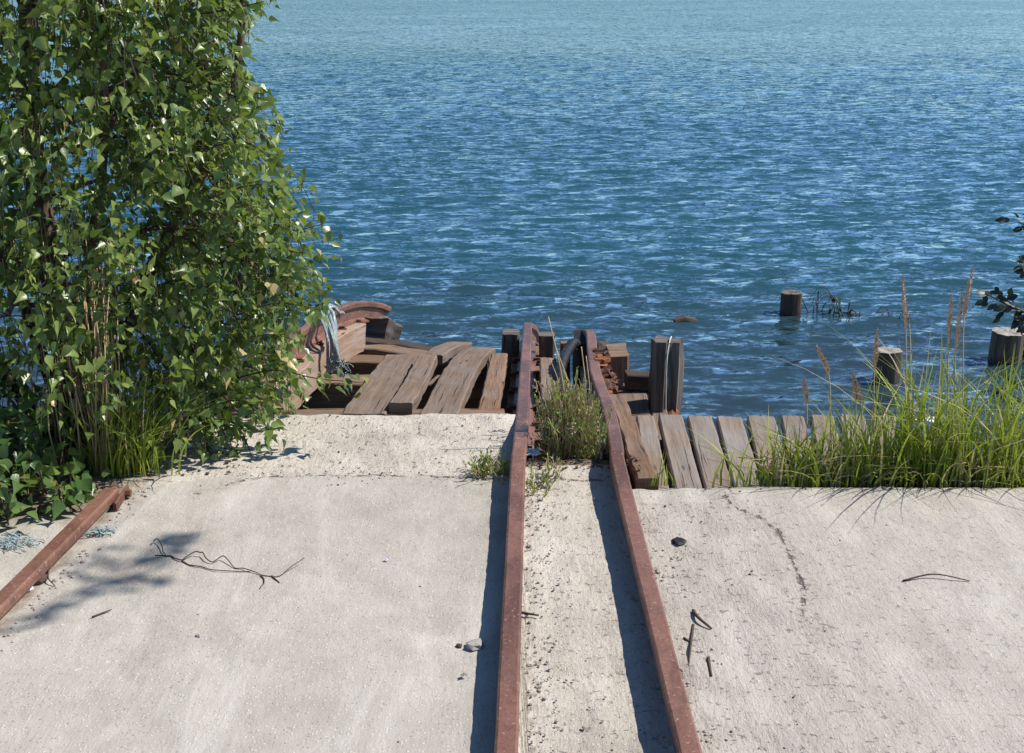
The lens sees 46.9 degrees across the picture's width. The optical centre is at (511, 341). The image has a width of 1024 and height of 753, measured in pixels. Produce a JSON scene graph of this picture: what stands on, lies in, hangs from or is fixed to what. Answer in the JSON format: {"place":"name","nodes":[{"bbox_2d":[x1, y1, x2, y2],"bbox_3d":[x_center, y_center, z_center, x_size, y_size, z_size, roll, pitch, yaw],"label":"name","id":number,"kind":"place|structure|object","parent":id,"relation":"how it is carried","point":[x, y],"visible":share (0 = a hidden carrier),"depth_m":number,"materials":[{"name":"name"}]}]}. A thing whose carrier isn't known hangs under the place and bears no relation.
{"place":"outdoors","nodes":[
{"label":"outdoors","id":0,"kind":"place"},
{"bbox_2d":[255,323,365,415],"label":"timber beam","id":1,"kind":"structure","parent":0,"point":[351,338],"depth_m":6.31,"materials":[{"name":"brown wood"}]},
{"bbox_2d":[208,301,391,415],"bbox_3d":[-1.083,0.060,6.236,0.242,0.484,2.726,3,18,8],"label":"rail","id":2,"kind":"object","parent":1,"relation":"on","point":[356,311],"visible":0.46,"depth_m":6.86,"materials":[{"name":"brown metal"}]},
{"bbox_2d":[303,301,353,379],"bbox_3d":[-1.022,-0.040,6.496,0.251,0.309,0.782,-3,18,-10],"label":"rope","id":3,"kind":"object","parent":1,"relation":"hanging from","point":[333,362],"visible":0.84,"depth_m":6.19,"materials":[{"name":"white fabric"}]},
{"bbox_2d":[359,344,427,355],"bbox_3d":[-0.775,0.101,7.067,0.603,0.153,0.152,3,18,10],"label":"crossbeam","id":4,"kind":"object","parent":1,"relation":"attached to","point":[380,349],"visible":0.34,"depth_m":7.02,"materials":[{"name":"brown wood"}]},
{"bbox_2d":[366,338,433,350],"bbox_3d":[-0.701,0.053,7.183,0.474,0.168,0.135,-2,18,-6],"label":"crossbeam","id":5,"kind":"object","parent":4,"relation":"attached to","point":[370,341],"visible":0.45,"depth_m":7.16,"materials":[{"name":"brown wood"}]},
{"bbox_2d":[364,315,402,340],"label":"timber block","id":6,"kind":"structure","parent":5,"relation":"on","point":[381,328],"depth_m":7.25,"materials":[{"name":"brown wood"}]},
{"bbox_2d":[297,374,503,408],"bbox_3d":[-0.632,0.312,6.356,1.178,0.249,0.172,-1,18,-3],"label":"crossbeam","id":7,"kind":"object","parent":1,"relation":"attached to","point":[336,398],"visible":0.13,"depth_m":6.26,"materials":[{"name":"brown wood"}]},
{"bbox_2d":[478,353,507,408],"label":"plank","id":8,"kind":"object","parent":7,"relation":"on","point":[493,393],"visible":0.74,"depth_m":5.69,"materials":[{"name":"brown wood"}]},
{"bbox_2d":[331,355,488,374],"bbox_3d":[-0.626,0.204,6.828,0.992,0.245,0.165,0,18,0],"label":"crossbeam","id":9,"kind":"object","parent":1,"relation":"attached to","point":[364,364],"visible":0.11,"depth_m":6.75,"materials":[{"name":"brown wood"}]},
{"bbox_2d":[424,341,471,364],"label":"plank","id":10,"kind":"object","parent":9,"relation":"on","point":[444,352],"visible":0.82,"depth_m":6.36,"materials":[{"name":"brown wood"}]},
{"bbox_2d":[419,347,495,414],"bbox_3d":[-0.251,0.201,5.847,0.182,0.342,1.794,1,18,4],"label":"plank","id":11,"kind":"object","parent":9,"relation":"on","point":[452,390],"visible":0.9,"depth_m":5.58,"materials":[{"name":"brown wood"}]},
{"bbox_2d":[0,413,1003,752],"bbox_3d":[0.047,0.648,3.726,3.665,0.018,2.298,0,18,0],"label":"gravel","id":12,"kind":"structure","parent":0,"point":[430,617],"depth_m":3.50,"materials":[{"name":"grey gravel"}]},
{"bbox_2d":[0,413,1023,752],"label":"concrete slab","id":13,"kind":"structure","parent":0,"point":[912,663],"depth_m":3.36,"materials":[{"name":"grey concrete"}]},
{"bbox_2d":[0,530,44,551],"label":"rope fibres","id":14,"kind":"object","parent":13,"relation":"on","point":[9,540],"visible":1,"depth_m":3.75,"materials":[{"name":"white fabric"}]},
{"bbox_2d":[34,574,47,584],"bbox_3d":[-1.407,0.706,3.513,0.053,0.031,0.047,0,18,0],"label":"stone","id":15,"kind":"object","parent":13,"relation":"on","point":[42,579],"visible":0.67,"depth_m":3.50,"materials":[{"name":"stone"}]},
{"bbox_2d":[47,568,55,585],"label":"fallen twig","id":16,"kind":"object","parent":13,"relation":"on","point":[48,577],"visible":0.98,"depth_m":3.52,"materials":[{"name":"wood"}]},
{"bbox_2d":[0,485,131,619],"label":"rail","id":17,"kind":"object","parent":13,"relation":"on","point":[34,570],"visible":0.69,"depth_m":3.64,"materials":[{"name":"brown metal"}]},
{"bbox_2d":[13,205,120,475],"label":"dry stalks","id":18,"kind":"object","parent":13,"relation":"on","point":[81,398],"visible":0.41,"depth_m":4.20,"materials":[{"name":"plant"}]},
{"bbox_2d":[0,369,158,528],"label":"leafy shrub","id":19,"kind":"object","parent":13,"relation":"on","point":[81,490],"visible":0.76,"depth_m":4.01,"materials":[{"name":"green plant"}]},
{"bbox_2d":[83,525,117,536],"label":"rope fibres","id":20,"kind":"object","parent":13,"relation":"on","point":[100,530],"visible":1,"depth_m":3.81,"materials":[{"name":"white fabric"}]},
{"bbox_2d":[92,609,111,617],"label":"fallen twig","id":21,"kind":"object","parent":13,"relation":"on","point":[100,613],"visible":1,"depth_m":3.33,"materials":[{"name":"brown wood"}]},
{"bbox_2d":[9,357,237,476],"bbox_3d":[-1.377,0.276,4.215,0.893,0.412,0.695,0,18,0],"label":"grass tuft","id":22,"kind":"object","parent":13,"relation":"on","point":[127,455],"visible":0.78,"depth_m":4.23,"materials":[{"name":"green plant"}]},
{"bbox_2d":[0,0,369,480],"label":"birch tree","id":23,"kind":"object","parent":13,"relation":"on","point":[173,143],"visible":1,"depth_m":4.18,"materials":[{"name":"green plant"}]},
{"bbox_2d":[153,538,303,587],"bbox_3d":[-0.905,0.677,3.598,0.514,0.022,0.181,5,18,15],"label":"fallen twig","id":24,"kind":"object","parent":13,"relation":"on","point":[181,560],"visible":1,"depth_m":3.60,"materials":[{"name":"brown wood"}]},
{"bbox_2d":[466,638,484,650],"bbox_3d":[-0.099,0.819,3.179,0.052,0.022,0.043,-5,18,-15],"label":"stone","id":25,"kind":"object","parent":13,"relation":"on","point":[475,644],"visible":1,"depth_m":3.17,"materials":[{"name":"white stone"}]},
{"bbox_2d":[462,446,529,484],"bbox_3d":[-0.056,0.446,4.238,0.235,0.135,0.232,-7,19,-22],"label":"weed","id":26,"kind":"object","parent":13,"relation":"on","point":[482,468],"visible":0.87,"depth_m":4.25,"materials":[{"name":"plant"}]},
{"bbox_2d":[522,611,538,615],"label":"fallen twig","id":27,"kind":"object","parent":13,"relation":"on","point":[527,613],"visible":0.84,"depth_m":3.32,"materials":[{"name":"brown wood"}]},
{"bbox_2d":[527,448,540,455],"bbox_3d":[0.074,0.414,4.429,0.078,0.006,0.077,3,18,8],"label":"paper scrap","id":28,"kind":"object","parent":13,"relation":"on","point":[533,451],"visible":0.66,"depth_m":4.43,"materials":[{"name":"white paper"}]},
{"bbox_2d":[525,465,559,496],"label":"weed","id":29,"kind":"object","parent":13,"relation":"on","point":[530,483],"visible":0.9,"depth_m":4.15,"materials":[{"name":"plant"}]},
{"bbox_2d":[534,450,562,478],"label":"weed","id":30,"kind":"object","parent":13,"relation":"on","point":[552,465],"visible":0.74,"depth_m":4.23,"materials":[{"name":"plant"}]},
{"bbox_2d":[527,317,613,460],"bbox_3d":[0.224,0.180,4.512,0.334,0.567,0.518,0,18,0],"label":"weed clump","id":31,"kind":"object","parent":13,"relation":"on","point":[568,430],"visible":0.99,"depth_m":4.43,"materials":[{"name":"plant"}]},
{"bbox_2d":[580,329,701,752],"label":"rail","id":32,"kind":"object","parent":13,"relation":"on","point":[682,725],"visible":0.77,"depth_m":3.39,"materials":[{"name":"brown metal"}]},
{"bbox_2d":[634,448,673,485],"bbox_3d":[0.501,0.446,4.179,0.161,0.149,0.013,0,18,0],"label":"grass tuft","id":33,"kind":"object","parent":13,"relation":"on","point":[662,474],"visible":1,"depth_m":4.19,"materials":[{"name":"green plant"}]},
{"bbox_2d":[671,537,686,544],"bbox_3d":[0.530,0.635,3.746,0.046,0.014,0.048,-11,21,-30],"label":"dark clod","id":34,"kind":"object","parent":13,"relation":"on","point":[678,541],"visible":1,"depth_m":3.74,"materials":[{"name":"stone"}]},
{"bbox_2d":[683,624,694,665],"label":"fallen twig","id":35,"kind":"object","parent":13,"relation":"on","point":[691,638],"visible":1,"depth_m":3.19,"materials":[{"name":"wood"}]},
{"bbox_2d":[691,609,711,628],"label":"fallen twig","id":36,"kind":"object","parent":13,"relation":"on","point":[697,616],"visible":1,"depth_m":3.29,"materials":[{"name":"wood"}]},
{"bbox_2d":[707,656,711,676],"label":"fallen twig","id":37,"kind":"object","parent":13,"relation":"on","point":[709,664],"visible":1,"depth_m":3.08,"materials":[{"name":"brown wood"}]},
{"bbox_2d":[902,573,969,581],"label":"fallen twig","id":38,"kind":"object","parent":13,"relation":"on","point":[932,574],"visible":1,"depth_m":3.52,"materials":[{"name":"wood"}]},
{"bbox_2d":[0,0,1023,462],"bbox_3d":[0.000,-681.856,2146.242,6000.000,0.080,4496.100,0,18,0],"label":"water","id":39,"kind":"structure","parent":0,"point":[636,176],"depth_m":17.36,"materials":[{"name":"blue liquid"}]},
{"bbox_2d":[674,315,698,321],"bbox_3d":[1.515,-0.177,10.251,0.222,0.082,0.116,0,18,0],"label":"driftwood","id":40,"kind":"object","parent":39,"relation":"in","point":[684,318],"visible":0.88,"depth_m":10.21,"materials":[{"name":"brown wood"}]},
{"bbox_2d":[780,290,802,315],"bbox_3d":[2.474,-0.017,10.591,0.193,0.893,0.202,0,18,0],"label":"pile","id":41,"kind":"object","parent":39,"relation":"in","point":[790,302],"visible":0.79,"depth_m":10.42,"materials":[{"name":"brown wood"}]},
{"bbox_2d":[776,286,849,316],"bbox_3d":[2.667,-0.332,10.475,0.644,0.273,0.165,0,18,0],"label":"drifting branch","id":42,"kind":"object","parent":39,"relation":"on","point":[834,300],"visible":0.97,"depth_m":10.49,"materials":[{"name":"brown plant"}]},
{"bbox_2d":[848,308,860,316],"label":"drifting branch","id":43,"kind":"object","parent":39,"relation":"on","point":[851,312],"visible":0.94,"depth_m":10.42,"materials":[{"name":"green plant"}]},
{"bbox_2d":[872,346,902,384],"bbox_3d":[2.768,0.510,8.838,0.196,0.955,0.192,0,18,0],"label":"pile","id":44,"kind":"object","parent":39,"relation":"in","point":[891,375],"visible":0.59,"depth_m":8.66,"materials":[{"name":"brown wood"}]},
{"bbox_2d":[874,306,911,321],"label":"drifting branch","id":45,"kind":"object","parent":39,"relation":"on","point":[889,315],"visible":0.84,"depth_m":10.30,"materials":[{"name":"brown wood"}]},
{"bbox_2d":[988,327,1023,364],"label":"pile","id":46,"kind":"object","parent":39,"relation":"in","point":[1004,341],"visible":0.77,"depth_m":9.10,"materials":[{"name":"grey wood"}]},
{"bbox_2d":[758,465,1023,488],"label":"soil","id":47,"kind":"structure","parent":0,"point":[896,482],"depth_m":4.29,"materials":[{"name":"brown soil"}]},
{"bbox_2d":[802,377,808,466],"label":"seed stalk","id":48,"kind":"object","parent":47,"relation":"on","point":[805,390],"visible":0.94,"depth_m":4.28,"materials":[{"name":"plant"}]},
{"bbox_2d":[816,346,831,455],"bbox_3d":[1.138,0.257,4.301,0.104,0.516,0.024,0,18,0],"label":"seed stalk","id":49,"kind":"object","parent":47,"relation":"on","point":[824,362],"visible":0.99,"depth_m":4.25,"materials":[{"name":"plant"}]},
{"bbox_2d":[852,372,857,418],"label":"seed stalk","id":50,"kind":"object","parent":47,"relation":"on","point":[854,388],"visible":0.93,"depth_m":4.27,"materials":[{"name":"plant"}]},
{"bbox_2d":[687,318,1023,488],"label":"grass","id":51,"kind":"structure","parent":47,"relation":"on","point":[958,448],"depth_m":4.25,"materials":[{"name":"green plant"}]},
{"bbox_2d":[852,374,862,449],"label":"seed stalk","id":52,"kind":"object","parent":47,"relation":"on","point":[859,396],"visible":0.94,"depth_m":4.28,"materials":[{"name":"plant"}]},
{"bbox_2d":[872,328,879,432],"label":"seed stalk","id":53,"kind":"object","parent":47,"relation":"on","point":[875,353],"visible":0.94,"depth_m":4.24,"materials":[{"name":"plant"}]},
{"bbox_2d":[737,443,1023,486],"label":"straw","id":54,"kind":"object","parent":47,"relation":"on","point":[862,481],"visible":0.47,"depth_m":4.25,"materials":[{"name":"plant"}]},
{"bbox_2d":[901,275,908,459],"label":"seed stalk","id":55,"kind":"object","parent":47,"relation":"on","point":[904,304],"visible":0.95,"depth_m":4.18,"materials":[{"name":"plant"}]},
{"bbox_2d":[946,293,953,436],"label":"seed stalk","id":56,"kind":"object","parent":47,"relation":"on","point":[949,319],"visible":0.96,"depth_m":4.20,"materials":[{"name":"plant"}]},
{"bbox_2d":[954,291,962,418],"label":"seed stalk","id":57,"kind":"object","parent":47,"relation":"on","point":[957,333],"visible":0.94,"depth_m":4.21,"materials":[{"name":"plant"}]},
{"bbox_2d":[962,264,973,419],"bbox_3d":[1.632,0.116,4.256,0.074,0.811,0.023,0,18,0],"label":"seed stalk","id":58,"kind":"object","parent":47,"relation":"on","point":[967,297],"visible":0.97,"depth_m":4.18,"materials":[{"name":"plant"}]},
{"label":"rubble bank","id":59,"kind":"structure","parent":0,"visible":0},
{"bbox_2d":[502,329,519,413],"bbox_3d":[-0.011,0.583,7.009,0.116,1.335,0.115,0,18,0],"label":"post","id":60,"kind":"object","parent":59,"relation":"on","point":[510,343],"visible":0.12,"depth_m":6.79,"materials":[{"name":"brown wood"}]},
{"bbox_2d":[506,345,549,460],"bbox_3d":[0.087,0.316,6.170,0.209,0.558,2.418,0,18,1],"label":"baulk","id":61,"kind":"object","parent":60,"relation":"on","point":[510,397],"visible":0.16,"depth_m":5.68,"materials":[{"name":"brown wood"}]},
{"bbox_2d":[274,408,504,415],"bbox_3d":[-0.546,0.366,5.064,1.031,0.146,0.122,-1,18,-3],"label":"crossbeam","id":62,"kind":"object","parent":61,"relation":"attached to","point":[334,411],"visible":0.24,"depth_m":5.06,"materials":[{"name":"brown wood"}]},
{"bbox_2d":[341,354,419,415],"bbox_3d":[-0.603,0.208,5.649,0.192,0.235,1.371,1,18,2],"label":"plank","id":63,"kind":"object","parent":62,"relation":"on","point":[388,374],"visible":0.75,"depth_m":5.47,"materials":[{"name":"brown wood"}]},
{"bbox_2d":[389,354,436,414],"bbox_3d":[-0.449,0.191,5.527,0.107,0.185,1.049,1,18,2],"label":"plank","id":64,"kind":"object","parent":62,"relation":"on","point":[408,395],"visible":1,"depth_m":5.34,"materials":[{"name":"brown wood"}]},
{"bbox_2d":[494,322,540,752],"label":"rail","id":65,"kind":"object","parent":61,"relation":"on","point":[523,407],"visible":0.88,"depth_m":3.54,"materials":[{"name":"brown metal"}]},
{"bbox_2d":[539,358,558,411],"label":"plank","id":66,"kind":"object","parent":61,"relation":"on","point":[546,370],"visible":0.54,"depth_m":5.77,"materials":[{"name":"brown wood"}]},
{"bbox_2d":[539,332,553,459],"bbox_3d":[0.201,0.588,7.012,0.099,1.327,0.099,0,18,0],"label":"post","id":67,"kind":"object","parent":59,"relation":"in","point":[546,345],"visible":0.12,"depth_m":6.79,"materials":[{"name":"brown wood"}]},
{"bbox_2d":[560,340,571,459],"bbox_3d":[0.310,0.685,6.518,0.108,1.441,0.070,0,18,0],"label":"post","id":68,"kind":"object","parent":59,"relation":"in","point":[568,368],"visible":0.04,"depth_m":6.32,"materials":[{"name":"brown wood"}]},
{"bbox_2d":[572,330,587,458],"bbox_3d":[0.374,0.693,6.519,0.085,1.426,0.524,0,18,0],"label":"post","id":69,"kind":"object","parent":59,"relation":"in","point":[580,337],"visible":0.12,"depth_m":6.28,"materials":[{"name":"brown wood"}]},
{"bbox_2d":[553,338,582,404],"bbox_3d":[0.276,0.126,5.898,0.116,0.110,0.879,2,18,6],"label":"hose","id":70,"kind":"object","parent":69,"relation":"on","point":[572,345],"visible":0.65,"depth_m":5.90,"materials":[{"name":"rubber"}]},
{"bbox_2d":[598,340,610,349],"bbox_3d":[0.496,0.693,6.521,0.084,1.426,0.132,0,18,0],"label":"post","id":71,"kind":"object","parent":59,"relation":"in","point":[602,344],"visible":0.07,"depth_m":6.31,"materials":[{"name":"brown wood"}]},
{"bbox_2d":[606,343,629,382],"bbox_3d":[0.542,0.746,6.273,0.116,1.483,0.216,0,18,0],"label":"post","id":72,"kind":"object","parent":59,"relation":"on","point":[619,363],"visible":0.11,"depth_m":5.98,"materials":[{"name":"brown wood"}]},
{"bbox_3d":[0.437,0.375,5.538,0.205,0.367,1.683,0,18,0],"label":"baulk","id":73,"kind":"object","parent":72,"relation":"on","visible":0},
{"bbox_2d":[593,347,623,393],"bbox_3d":[0.459,0.178,5.615,0.155,0.123,0.723,0,18,0],"label":"rusted plate","id":74,"kind":"object","parent":73,"relation":"on","point":[614,385],"visible":0.62,"depth_m":5.63,"materials":[{"name":"brown metal"}]},
{"bbox_2d":[618,383,635,420],"bbox_3d":[0.543,0.347,5.606,0.094,0.070,0.696,1,18,4],"label":"board","id":75,"kind":"object","parent":73,"relation":"on","point":[627,394],"visible":0.18,"depth_m":5.72,"materials":[{"name":"brown wood"}]},
{"bbox_2d":[610,394,657,489],"bbox_3d":[0.471,0.430,4.748,0.086,0.196,1.023,0,18,-1],"label":"baulk","id":76,"kind":"object","parent":73,"relation":"on","point":[633,442],"visible":0.62,"depth_m":4.51,"materials":[{"name":"brown wood"}]},
{"bbox_2d":[659,439,952,471],"bbox_3d":[1.225,0.479,4.929,1.351,0.128,0.087,0,18,0],"label":"deck joist","id":77,"kind":"object","parent":73,"relation":"attached to","point":[661,446],"visible":0.02,"depth_m":4.89,"materials":[{"name":"brown wood"}]},
{"bbox_2d":[636,416,668,489],"bbox_3d":[0.553,0.472,4.650,0.080,0.054,0.850,1,18,2],"label":"deck plank","id":78,"kind":"object","parent":77,"relation":"on","point":[646,427],"visible":0.43,"depth_m":4.77,"materials":[{"name":"brown wood"}]},
{"bbox_2d":[658,414,702,488],"bbox_3d":[0.663,0.470,4.652,0.105,0.057,0.854,1,18,2],"label":"deck plank","id":79,"kind":"object","parent":77,"relation":"on","point":[681,464],"visible":0.81,"depth_m":4.67,"materials":[{"name":"brown wood"}]},
{"bbox_2d":[687,415,732,488],"bbox_3d":[0.780,0.472,4.650,0.108,0.055,0.849,1,18,3],"label":"deck plank","id":80,"kind":"object","parent":77,"relation":"on","point":[707,462],"visible":0.7,"depth_m":4.69,"materials":[{"name":"brown wood"}]},
{"bbox_2d":[716,416,761,487],"bbox_3d":[0.897,0.475,4.655,0.110,0.057,0.862,1,18,4],"label":"deck plank","id":81,"kind":"object","parent":77,"relation":"on","point":[730,430],"visible":0.61,"depth_m":4.76,"materials":[{"name":"brown wood"}]},
{"bbox_2d":[747,415,787,486],"bbox_3d":[1.017,0.472,4.649,0.116,0.054,0.852,2,18,6],"label":"deck plank","id":82,"kind":"object","parent":77,"relation":"on","point":[753,426],"visible":0.39,"depth_m":4.85,"materials":[{"name":"brown wood"}]},
{"bbox_2d":[780,415,810,467],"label":"deck plank","id":83,"kind":"object","parent":77,"relation":"on","point":[795,421],"visible":0.28,"depth_m":4.91,"materials":[{"name":"brown wood"}]},
{"bbox_2d":[810,415,840,465],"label":"deck plank","id":84,"kind":"object","parent":77,"relation":"on","point":[819,429],"visible":0.22,"depth_m":4.92,"materials":[{"name":"brown wood"}]},
{"bbox_2d":[839,414,875,468],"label":"deck plank","id":85,"kind":"object","parent":77,"relation":"on","point":[864,422],"visible":0.11,"depth_m":4.95,"materials":[{"name":"brown wood"}]},
{"bbox_2d":[870,416,900,461],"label":"deck plank","id":86,"kind":"object","parent":77,"relation":"on","point":[890,428],"visible":0.02,"depth_m":4.95,"materials":[{"name":"brown wood"}]},
{"bbox_2d":[648,336,682,488],"bbox_3d":[0.737,0.831,5.832,0.170,1.784,0.184,0,18,0],"label":"post","id":87,"kind":"object","parent":59,"relation":"in","point":[665,370],"visible":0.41,"depth_m":5.57,"materials":[{"name":"wood"}]},
{"bbox_2d":[631,390,650,416],"bbox_3d":[0.613,0.347,5.607,0.086,0.071,0.692,1,18,3],"label":"board","id":88,"kind":"object","parent":87,"relation":"attached to","point":[641,404],"visible":0.37,"depth_m":5.68,"materials":[{"name":"brown wood"}]},
{"bbox_2d":[646,390,667,438],"bbox_3d":[0.694,0.346,5.606,0.086,0.070,0.694,1,18,3],"label":"board","id":89,"kind":"object","parent":87,"relation":"attached to","point":[656,415],"visible":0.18,"depth_m":5.55,"materials":[{"name":"brown wood"}]},
{"bbox_2d":[624,370,648,389],"bbox_3d":[0.652,0.195,5.837,0.191,0.090,0.084,0,18,0],"label":"crossbeam","id":90,"kind":"object","parent":89,"relation":"on","point":[636,380],"visible":0.62,"depth_m":5.80,"materials":[{"name":"brown wood"}]},
{"bbox_2d":[975,212,1023,414],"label":"alder bush","id":91,"kind":"object","parent":59,"relation":"on","point":[1018,320],"visible":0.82,"depth_m":5.19,"materials":[{"name":"green plant"}]}
]}

